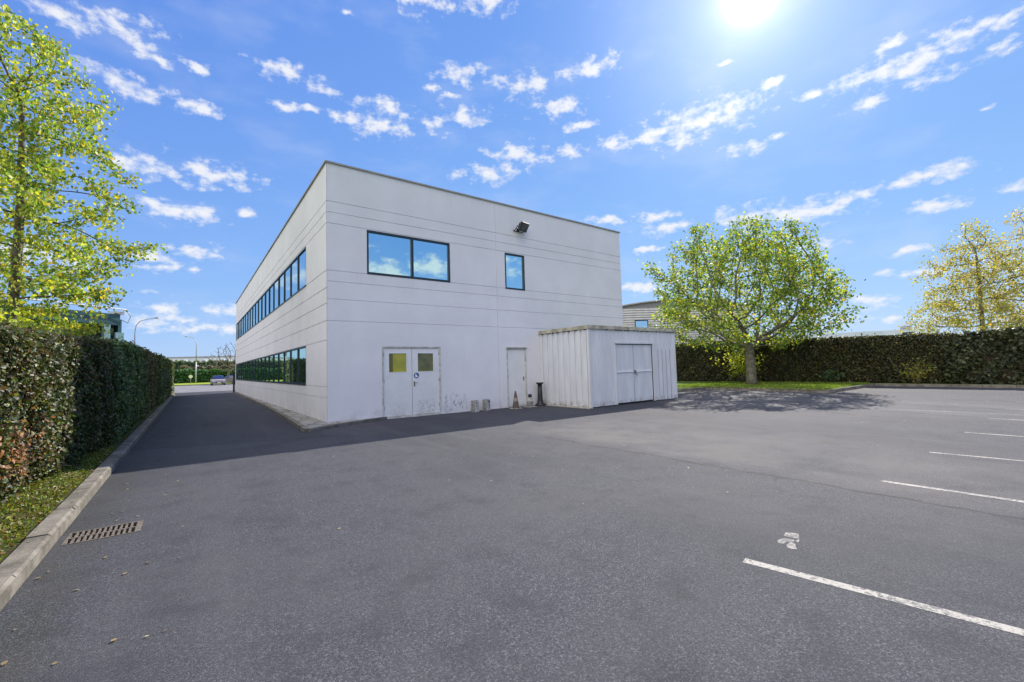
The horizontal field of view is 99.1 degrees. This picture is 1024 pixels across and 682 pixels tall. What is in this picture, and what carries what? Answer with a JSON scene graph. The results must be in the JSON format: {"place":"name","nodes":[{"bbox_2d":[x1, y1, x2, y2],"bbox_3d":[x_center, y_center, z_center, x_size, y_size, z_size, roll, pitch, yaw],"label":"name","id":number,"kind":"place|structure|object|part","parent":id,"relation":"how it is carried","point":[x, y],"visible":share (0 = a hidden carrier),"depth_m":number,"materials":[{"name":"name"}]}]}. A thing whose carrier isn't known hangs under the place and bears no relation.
{"place":"outdoors","nodes":[
{"label":"outdoors","id":0,"kind":"place"},
{"bbox_2d":[0,308,47,330],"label":"shrub","id":1,"kind":"object","parent":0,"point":[20,318],"visible":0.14,"depth_m":9.44,"materials":[{"name":"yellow plant"}]},
{"bbox_2d":[0,398,167,563],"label":"verge","id":2,"kind":"structure","parent":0,"point":[9,549],"depth_m":5.22,"materials":[{"name":"green plant"}]},
{"bbox_2d":[0,314,119,505],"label":"hedge","id":3,"kind":"object","parent":2,"relation":"on","point":[57,401],"visible":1,"depth_m":6.07,"materials":[{"name":"green plant"}]},
{"bbox_2d":[55,331,148,445],"bbox_3d":[-11.167,1.159,11.996,1.596,2.675,7.447,1,-4,-36],"label":"hedge","id":4,"kind":"object","parent":2,"relation":"on","point":[131,396],"visible":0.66,"depth_m":10.88,"materials":[{"name":"green plant"}]},
{"bbox_2d":[137,345,158,417],"bbox_3d":[-15.671,1.613,18.036,1.529,2.753,8.164,1,-4,-36],"label":"hedge","id":5,"kind":"object","parent":2,"relation":"on","point":[151,365],"visible":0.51,"depth_m":18.36,"materials":[{"name":"green plant"}]},
{"bbox_2d":[155,352,169,405],"bbox_3d":[-20.570,2.156,24.931,1.654,2.809,9.267,1,-4,-36],"label":"hedge","id":6,"kind":"object","parent":2,"relation":"on","point":[162,380],"visible":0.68,"depth_m":22.73,"materials":[{"name":"green plant"}]},
{"bbox_2d":[166,360,174,397],"bbox_3d":[-26.853,2.803,33.528,1.602,2.885,12.478,1,-4,-36],"label":"hedge","id":7,"kind":"object","parent":2,"relation":"on","point":[170,378],"visible":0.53,"depth_m":32.40,"materials":[{"name":"green plant"}]},
{"bbox_2d":[174,382,221,384],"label":"verge","id":8,"kind":"structure","parent":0,"point":[193,383],"depth_m":80.84,"materials":[{"name":"green plant"}]},
{"bbox_2d":[185,336,196,382],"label":"street lamp","id":9,"kind":"object","parent":8,"relation":"on","point":[195,363],"visible":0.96,"depth_m":87.78,"materials":[{"name":"grey metal"}]},
{"bbox_2d":[174,368,235,383],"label":"hedge","id":10,"kind":"object","parent":8,"relation":"on","point":[203,375],"visible":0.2,"depth_m":92.66,"materials":[{"name":"green plant"}]},
{"bbox_2d":[206,344,235,374],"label":"bare tree","id":11,"kind":"object","parent":8,"relation":"on","point":[229,366],"visible":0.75,"depth_m":81.21,"materials":[{"name":"brown plant"}]},
{"bbox_2d":[173,384,232,392],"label":"road","id":12,"kind":"structure","parent":0,"point":[199,388],"depth_m":53.23,"materials":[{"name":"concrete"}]},
{"bbox_2d":[134,317,158,343],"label":"street lamp","id":13,"kind":"object","parent":12,"relation":"on","point":[138,323],"visible":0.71,"depth_m":60.18,"materials":[{"name":"grey metal"}]},
{"bbox_2d":[210,375,225,384],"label":"parked car","id":14,"kind":"object","parent":12,"relation":"on","point":[217,379],"visible":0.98,"depth_m":67.91,"materials":[{"name":"silver metal"}]},
{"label":"window","id":15,"kind":"part","parent":14,"relation":"part of","materials":[{"name":"blue glass"}]},
{"bbox_2d":[224,375,232,383],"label":"parked car","id":16,"kind":"object","parent":12,"relation":"on","point":[228,379],"visible":0.16,"depth_m":72.48,"materials":[{"name":"grey paint"}]},
{"bbox_2d":[234,392,371,427],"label":"pavement","id":17,"kind":"structure","parent":0,"point":[308,421],"depth_m":13.74,"materials":[{"name":"grey concrete"}]},
{"bbox_2d":[0,386,1023,681],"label":"car park","id":18,"kind":"structure","parent":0,"point":[546,542],"depth_m":3.60,"materials":[{"name":"grey asphalt"}]},
{"bbox_2d":[61,520,143,545],"bbox_3d":[-3.978,2.046,4.264,0.550,0.354,0.400,1,-4,-36],"label":"drain grate","id":19,"kind":"object","parent":18,"relation":"in","point":[99,533],"visible":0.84,"depth_m":4.29,"materials":[{"name":"metal"}]},
{"bbox_2d":[229,371,234,392],"bbox_3d":[-24.195,3.524,37.759,0.430,1.860,0.200,1,-4,-36],"label":"gate post","id":20,"kind":"object","parent":18,"relation":"on","point":[233,376],"visible":0.98,"depth_m":37.77,"materials":[{"name":"black metal"}]},
{"bbox_2d":[234,391,386,432],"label":"kerb","id":21,"kind":"structure","parent":18,"relation":"on","point":[300,426],"depth_m":12.68,"materials":[{"name":"concrete"}]},
{"bbox_2d":[1,400,886,665],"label":"fallen leaves","id":22,"kind":"object","parent":18,"relation":"on","point":[5,662],"visible":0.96,"depth_m":3.53,"materials":[{"name":"brown plant"}]},
{"bbox_2d":[471,400,478,411],"bbox_3d":[-1.264,2.236,14.958,0.197,0.400,0.210,-4,-4,33],"label":"utility box","id":23,"kind":"object","parent":18,"relation":"on","point":[474,405],"visible":1,"depth_m":14.89,"materials":[{"name":"metal"}]},
{"bbox_2d":[482,399,489,410],"bbox_3d":[-0.899,2.251,15.375,0.197,0.400,0.210,-3,-4,28],"label":"utility box","id":24,"kind":"object","parent":18,"relation":"on","point":[486,404],"visible":1,"depth_m":15.29,"materials":[{"name":"metal"}]},
{"bbox_2d":[509,391,521,408],"bbox_3d":[0.133,2.120,15.758,0.340,0.641,0.340,-5,-5,42],"label":"traffic cone","id":25,"kind":"object","parent":18,"relation":"on","point":[515,403],"visible":1,"depth_m":15.68,"materials":[{"name":"plastic"}]},
{"bbox_2d":[526,394,536,407],"bbox_3d":[0.673,2.216,16.236,0.400,0.476,0.320,1,-5,-42],"label":"short bollard","id":26,"kind":"object","parent":18,"relation":"on","point":[529,401],"visible":1,"depth_m":16.19,"materials":[{"name":"plastic"}]},
{"bbox_2d":[535,382,545,405],"bbox_3d":[1.083,2.041,16.864,0.440,0.885,0.440,1,-4,-36],"label":"pedestal","id":27,"kind":"object","parent":18,"relation":"on","point":[540,402],"visible":1,"depth_m":16.78,"materials":[{"name":"black metal"}]},
{"bbox_2d":[546,404,592,408],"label":"footing slab","id":28,"kind":"structure","parent":18,"relation":"on","point":[570,406],"depth_m":15.64,"materials":[{"name":"grey concrete"}]},
{"bbox_2d":[538,325,677,407],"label":"metal shed","id":29,"kind":"structure","parent":18,"relation":"on","point":[592,366],"depth_m":16.40,"materials":[{"name":"white metal"}]},
{"bbox_2d":[616,344,634,402],"bbox_3d":[4.238,1.211,16.342,1.024,2.160,0.040,1,-4,-36],"label":"door","id":30,"kind":"structure","parent":29,"relation":"in","point":[624,353],"depth_m":16.36,"materials":[{"name":"metal"}]},
{"bbox_2d":[633,345,652,400],"bbox_3d":[5.115,1.225,16.988,1.124,2.160,0.040,1,-4,-36],"label":"door","id":31,"kind":"structure","parent":29,"relation":"in","point":[642,360],"depth_m":16.99,"materials":[{"name":"metal"}]},
{"bbox_2d":[677,387,824,392],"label":"kerb","id":32,"kind":"structure","parent":18,"relation":"on","point":[761,389],"depth_m":21.38,"materials":[{"name":"concrete"}]},
{"bbox_2d":[778,532,798,548],"bbox_3d":[2.301,1.654,3.634,0.146,0.001,0.388,-4,-4,37],"label":"bay marking","id":33,"kind":"object","parent":18,"relation":"on","point":[790,544],"visible":1,"depth_m":3.62,"materials":[{"name":"paint"}]},
{"bbox_2d":[743,558,1023,635],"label":"parking line","id":34,"kind":"object","parent":18,"relation":"on","point":[992,624],"visible":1,"depth_m":2.70,"materials":[{"name":"paint"}]},
{"bbox_2d":[825,383,1023,392],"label":"kerb","id":35,"kind":"structure","parent":18,"relation":"on","point":[920,385],"depth_m":20.22,"materials":[{"name":"concrete"}]},
{"bbox_2d":[853,407,1015,414],"bbox_3d":[12.011,1.817,10.934,0.060,0.001,5.903,1,-4,-38],"label":"parking line","id":36,"kind":"object","parent":18,"relation":"on","point":[943,411],"visible":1,"depth_m":11.60,"materials":[{"name":"paint"}]},
{"bbox_2d":[881,480,1023,501],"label":"parking line","id":37,"kind":"object","parent":18,"relation":"on","point":[953,491],"visible":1,"depth_m":4.79,"materials":[{"name":"paint"}]},
{"bbox_2d":[930,452,1023,460],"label":"parking line","id":38,"kind":"object","parent":18,"relation":"on","point":[977,456],"visible":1,"depth_m":6.40,"materials":[{"name":"paint"}]},
{"bbox_2d":[965,432,1023,436],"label":"parking line","id":39,"kind":"object","parent":18,"relation":"on","point":[994,434],"visible":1,"depth_m":8.09,"materials":[{"name":"paint"}]},
{"bbox_2d":[0,0,1023,356],"label":"sky","id":40,"kind":"structure","parent":0,"point":[885,127],"materials":[{"name":"blue"}]},
{"bbox_2d":[677,381,1008,389],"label":"lawn","id":41,"kind":"structure","parent":0,"point":[684,382],"depth_m":23.33,"materials":[{"name":"green plant"}]},
{"bbox_2d":[622,299,747,343],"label":"slatted building","id":42,"kind":"structure","parent":41,"relation":"on","point":[638,314],"depth_m":44.81,"materials":[{"name":"beige metal"}]},
{"bbox_2d":[635,319,647,327],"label":"window","id":43,"kind":"structure","parent":42,"relation":"in","point":[638,323],"depth_m":44.74,"materials":[{"name":"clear glass"}]},
{"bbox_2d":[710,347,770,381],"bbox_3d":[14.514,1.364,27.648,3.494,2.582,3.409,-3,-4,18],"label":"shrub","id":44,"kind":"object","parent":41,"relation":"on","point":[739,364],"visible":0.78,"depth_m":27.59,"materials":[{"name":"green plant"}]},
{"bbox_2d":[638,211,867,383],"bbox_3d":[14.482,-2.414,25.847,12.005,9.891,11.578,1,-4,-36],"label":"round crowned tree","id":45,"kind":"object","parent":41,"relation":"on","point":[764,256],"visible":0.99,"depth_m":23.94,"materials":[{"name":"green plant"}]},
{"bbox_2d":[675,331,958,383],"bbox_3d":[14.314,1.310,31.417,1.832,3.229,25.248,1,-4,-36],"label":"hedge","id":46,"kind":"object","parent":41,"relation":"on","point":[870,359],"visible":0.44,"depth_m":24.88,"materials":[{"name":"green plant"}]},
{"bbox_2d":[819,369,845,381],"bbox_3d":[17.786,1.964,24.357,0.781,0.805,1.291,0,-4,-23],"label":"shrub","id":47,"kind":"object","parent":41,"relation":"on","point":[830,376],"visible":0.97,"depth_m":24.30,"materials":[{"name":"green plant"}]},
{"bbox_2d":[892,358,936,383],"bbox_3d":[19.862,1.516,21.639,1.587,1.366,1.472,-3,-4,22],"label":"shrub","id":48,"kind":"object","parent":41,"relation":"on","point":[919,375],"visible":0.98,"depth_m":21.46,"materials":[{"name":"green plant"}]},
{"bbox_2d":[895,218,1023,333],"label":"birch tree","id":49,"kind":"object","parent":41,"relation":"on","point":[999,308],"visible":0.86,"depth_m":26.65,"materials":[{"name":"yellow plant"}]},
{"bbox_2d":[940,325,1023,384],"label":"hedge","id":50,"kind":"object","parent":41,"relation":"on","point":[992,356],"visible":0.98,"depth_m":20.05,"materials":[{"name":"green plant"}]},
{"bbox_2d":[943,206,1023,330],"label":"birch tree","id":51,"kind":"object","parent":41,"relation":"on","point":[1022,248],"visible":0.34,"depth_m":28.00,"materials":[{"name":"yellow plant"}]},
{"label":"ground","id":52,"kind":"structure","parent":0,"visible":0},
{"bbox_2d":[0,393,174,610],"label":"kerb","id":53,"kind":"structure","parent":52,"relation":"on","point":[21,562],"depth_m":4.24,"materials":[{"name":"concrete"}]},
{"bbox_2d":[174,383,231,385],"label":"kerb","id":54,"kind":"structure","parent":52,"relation":"on","point":[199,384],"depth_m":72.52,"materials":[{"name":"concrete"}]},
{"bbox_2d":[179,364,235,369],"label":"thicket","id":55,"kind":"object","parent":52,"relation":"on","point":[208,367],"visible":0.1,"depth_m":102.72,"materials":[{"name":"green plant"}]},
{"bbox_2d":[235,160,622,421],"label":"office building","id":56,"kind":"structure","parent":52,"relation":"on","point":[366,294],"depth_m":15.24,"materials":[{"name":"concrete"}]},
{"bbox_2d":[236,323,237,339],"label":"window","id":57,"kind":"structure","parent":56,"relation":"in","point":[237,323],"depth_m":37.21,"materials":[{"name":"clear glass"}]},
{"bbox_2d":[239,363,240,379],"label":"window","id":58,"kind":"structure","parent":56,"relation":"in","point":[239,363],"depth_m":34.61,"materials":[{"name":"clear glass"}]},
{"bbox_2d":[241,317,242,335],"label":"window","id":59,"kind":"structure","parent":56,"relation":"in","point":[242,317],"depth_m":33.67,"materials":[{"name":"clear glass"}]},
{"bbox_2d":[241,362,242,379],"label":"window","id":60,"kind":"structure","parent":56,"relation":"in","point":[242,362],"depth_m":33.23,"materials":[{"name":"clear glass"}]},
{"bbox_2d":[243,315,244,334],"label":"window","id":61,"kind":"structure","parent":56,"relation":"in","point":[244,315],"depth_m":32.45,"materials":[{"name":"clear glass"}]},
{"bbox_2d":[243,362,244,379],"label":"window","id":62,"kind":"structure","parent":56,"relation":"in","point":[243,362],"depth_m":32.13,"materials":[{"name":"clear glass"}]},
{"bbox_2d":[244,361,246,380],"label":"window","id":63,"kind":"structure","parent":56,"relation":"in","point":[246,361],"depth_m":30.88,"materials":[{"name":"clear glass"}]},
{"bbox_2d":[245,313,246,332],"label":"window","id":64,"kind":"structure","parent":56,"relation":"in","point":[246,313],"depth_m":31.29,"materials":[{"name":"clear glass"}]},
{"bbox_2d":[246,361,248,380],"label":"window","id":65,"kind":"structure","parent":56,"relation":"in","point":[247,361],"depth_m":29.83,"materials":[{"name":"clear glass"}]},
{"bbox_2d":[247,309,249,331],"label":"window","id":66,"kind":"structure","parent":56,"relation":"in","point":[248,313],"depth_m":30.19,"materials":[{"name":"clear glass"}]},
{"bbox_2d":[249,307,251,329],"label":"window","id":67,"kind":"structure","parent":56,"relation":"in","point":[250,325],"depth_m":29.06,"materials":[{"name":"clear glass"}]},
{"bbox_2d":[249,360,251,380],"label":"window","id":68,"kind":"structure","parent":56,"relation":"in","point":[250,362],"depth_m":28.76,"materials":[{"name":"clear glass"}]},
{"bbox_2d":[252,304,254,327],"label":"window","id":69,"kind":"structure","parent":56,"relation":"in","point":[253,307],"depth_m":27.78,"materials":[{"name":"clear glass"}]},
{"bbox_2d":[252,359,254,380],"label":"window","id":70,"kind":"structure","parent":56,"relation":"in","point":[254,359],"depth_m":27.48,"materials":[{"name":"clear glass"}]},
{"bbox_2d":[254,359,256,380],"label":"window","id":71,"kind":"structure","parent":56,"relation":"in","point":[255,361],"depth_m":26.56,"materials":[{"name":"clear glass"}]},
{"bbox_2d":[254,300,257,325],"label":"window","id":72,"kind":"structure","parent":56,"relation":"in","point":[256,304],"depth_m":26.52,"materials":[{"name":"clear glass"}]},
{"bbox_2d":[257,297,260,323],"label":"window","id":73,"kind":"structure","parent":56,"relation":"in","point":[259,300],"depth_m":25.38,"materials":[{"name":"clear glass"}]},
{"bbox_2d":[257,358,260,381],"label":"window","id":74,"kind":"structure","parent":56,"relation":"in","point":[259,359],"depth_m":25.10,"materials":[{"name":"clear glass"}]},
{"bbox_2d":[260,357,263,381],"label":"window","id":75,"kind":"structure","parent":56,"relation":"in","point":[262,358],"depth_m":24.01,"materials":[{"name":"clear glass"}]},
{"bbox_2d":[261,293,264,320],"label":"window","id":76,"kind":"structure","parent":56,"relation":"in","point":[263,296],"depth_m":24.08,"materials":[{"name":"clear glass"}]},
{"bbox_2d":[264,356,267,381],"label":"window","id":77,"kind":"structure","parent":56,"relation":"in","point":[266,357],"depth_m":22.82,"materials":[{"name":"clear glass"}]},
{"bbox_2d":[264,288,268,317],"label":"window","id":78,"kind":"structure","parent":56,"relation":"in","point":[267,291],"depth_m":22.86,"materials":[{"name":"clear glass"}]},
{"bbox_2d":[268,284,272,314],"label":"window","id":79,"kind":"structure","parent":56,"relation":"in","point":[271,287],"depth_m":21.71,"materials":[{"name":"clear glass"}]},
{"bbox_2d":[268,355,272,382],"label":"window","id":80,"kind":"structure","parent":56,"relation":"in","point":[270,358],"depth_m":21.63,"materials":[{"name":"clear glass"}]},
{"bbox_2d":[272,353,277,382],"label":"window","id":81,"kind":"structure","parent":56,"relation":"in","point":[275,356],"depth_m":20.37,"materials":[{"name":"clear glass"}]},
{"bbox_2d":[273,278,277,310],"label":"window","id":82,"kind":"structure","parent":56,"relation":"in","point":[275,284],"depth_m":20.63,"materials":[{"name":"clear glass"}]},
{"bbox_2d":[277,352,283,382],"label":"window","id":83,"kind":"structure","parent":56,"relation":"in","point":[280,355],"depth_m":19.09,"materials":[{"name":"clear glass"}]},
{"bbox_2d":[278,271,283,306],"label":"window","id":84,"kind":"structure","parent":56,"relation":"in","point":[281,278],"depth_m":19.33,"materials":[{"name":"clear glass"}]},
{"bbox_2d":[283,265,289,302],"bbox_3d":[-9.266,-2.347,18.046,0.115,1.398,1.476,1,-4,-36],"label":"window","id":85,"kind":"structure","parent":56,"relation":"in","point":[287,271],"depth_m":18.15,"materials":[{"name":"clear glass"}]},
{"bbox_2d":[283,350,289,383],"bbox_3d":[-9.169,1.071,17.841,0.115,1.340,1.476,1,-4,-36],"label":"window","id":86,"kind":"structure","parent":56,"relation":"in","point":[286,377],"depth_m":17.91,"materials":[{"name":"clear glass"}]},
{"bbox_2d":[289,348,296,384],"bbox_3d":[-8.294,0.975,16.654,0.115,1.340,1.476,1,-4,-36],"label":"window","id":87,"kind":"structure","parent":56,"relation":"in","point":[293,353],"depth_m":16.81,"materials":[{"name":"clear glass"}]},
{"bbox_2d":[289,256,297,297],"bbox_3d":[-8.391,-2.443,16.860,0.115,1.398,1.476,1,-4,-36],"label":"window","id":88,"kind":"structure","parent":56,"relation":"in","point":[293,265],"depth_m":17.04,"materials":[{"name":"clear glass"}]},
{"bbox_2d":[297,346,305,384],"bbox_3d":[-7.418,0.879,15.468,0.115,1.340,1.476,1,-4,-36],"label":"window","id":89,"kind":"structure","parent":56,"relation":"in","point":[301,351],"depth_m":15.61,"materials":[{"name":"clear glass"}]},
{"bbox_2d":[297,247,306,292],"bbox_3d":[-7.515,-2.539,15.673,0.115,1.398,1.476,1,-4,-36],"label":"window","id":90,"kind":"structure","parent":56,"relation":"in","point":[301,259],"depth_m":15.82,"materials":[{"name":"blue glass"}]},
{"bbox_2d":[383,348,411,416],"bbox_3d":[-3.628,1.306,13.873,0.947,2.140,0.068,1,-4,-36],"label":"door","id":91,"kind":"structure","parent":56,"relation":"in","point":[397,361],"depth_m":13.86,"materials":[{"name":"paint"}]},
{"bbox_2d":[367,230,449,282],"bbox_3d":[-3.353,-2.741,14.401,2.883,1.383,0.102,1,-4,-36],"label":"window","id":92,"kind":"structure","parent":56,"relation":"in","point":[393,255],"depth_m":14.33,"materials":[{"name":"blue glass"}]},
{"bbox_2d":[412,348,439,414],"bbox_3d":[-2.831,1.317,14.431,0.966,2.140,0.115,1,-4,-36],"label":"door","id":93,"kind":"structure","parent":56,"relation":"in","point":[425,362],"depth_m":14.43,"materials":[{"name":"paint"}]},
{"bbox_2d":[504,253,524,290],"bbox_3d":[0.088,-2.672,16.933,0.938,1.393,0.102,1,-4,-36],"label":"window","id":94,"kind":"structure","parent":56,"relation":"in","point":[514,263],"depth_m":16.93,"materials":[{"name":"blue glass"}]},
{"bbox_2d":[507,350,525,405],"bbox_3d":[0.180,1.389,16.646,0.834,2.110,0.115,1,-4,-36],"label":"door","id":95,"kind":"structure","parent":56,"relation":"in","point":[516,358],"depth_m":16.67,"materials":[{"name":"paint"}]},
{"bbox_2d":[513,221,529,232],"bbox_3d":[0.389,-4.401,16.927,0.535,0.343,0.512,1,-4,-36],"label":"floodlight","id":96,"kind":"object","parent":56,"relation":"attached to","point":[522,226],"visible":1,"depth_m":16.83,"materials":[{"name":"black metal"}]},
{"bbox_2d":[752,326,920,337],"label":"building","id":97,"kind":"structure","parent":52,"relation":"on","point":[887,332],"depth_m":59.79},
{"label":"lawn","id":98,"kind":"structure","parent":0,"visible":0},
{"bbox_2d":[1,296,130,341],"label":"office block","id":99,"kind":"structure","parent":98,"relation":"on","point":[114,322],"depth_m":38.82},
{"bbox_2d":[0,0,168,336],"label":"leafy tree","id":100,"kind":"object","parent":98,"relation":"on","point":[23,212],"visible":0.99,"depth_m":12.16,"materials":[{"name":"green plant"}]},
{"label":"hill","id":101,"kind":"structure","parent":0,"visible":0},
{"bbox_2d":[166,356,235,361],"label":"warehouse","id":102,"kind":"structure","parent":101,"relation":"on","point":[200,358],"depth_m":213.73,"materials":[{"name":"metal"}]},
{"bbox_2d":[170,359,235,369],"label":"tree line","id":103,"kind":"object","parent":101,"relation":"on","point":[189,363],"visible":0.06,"depth_m":185.94,"materials":[{"name":"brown plant"}]}
]}

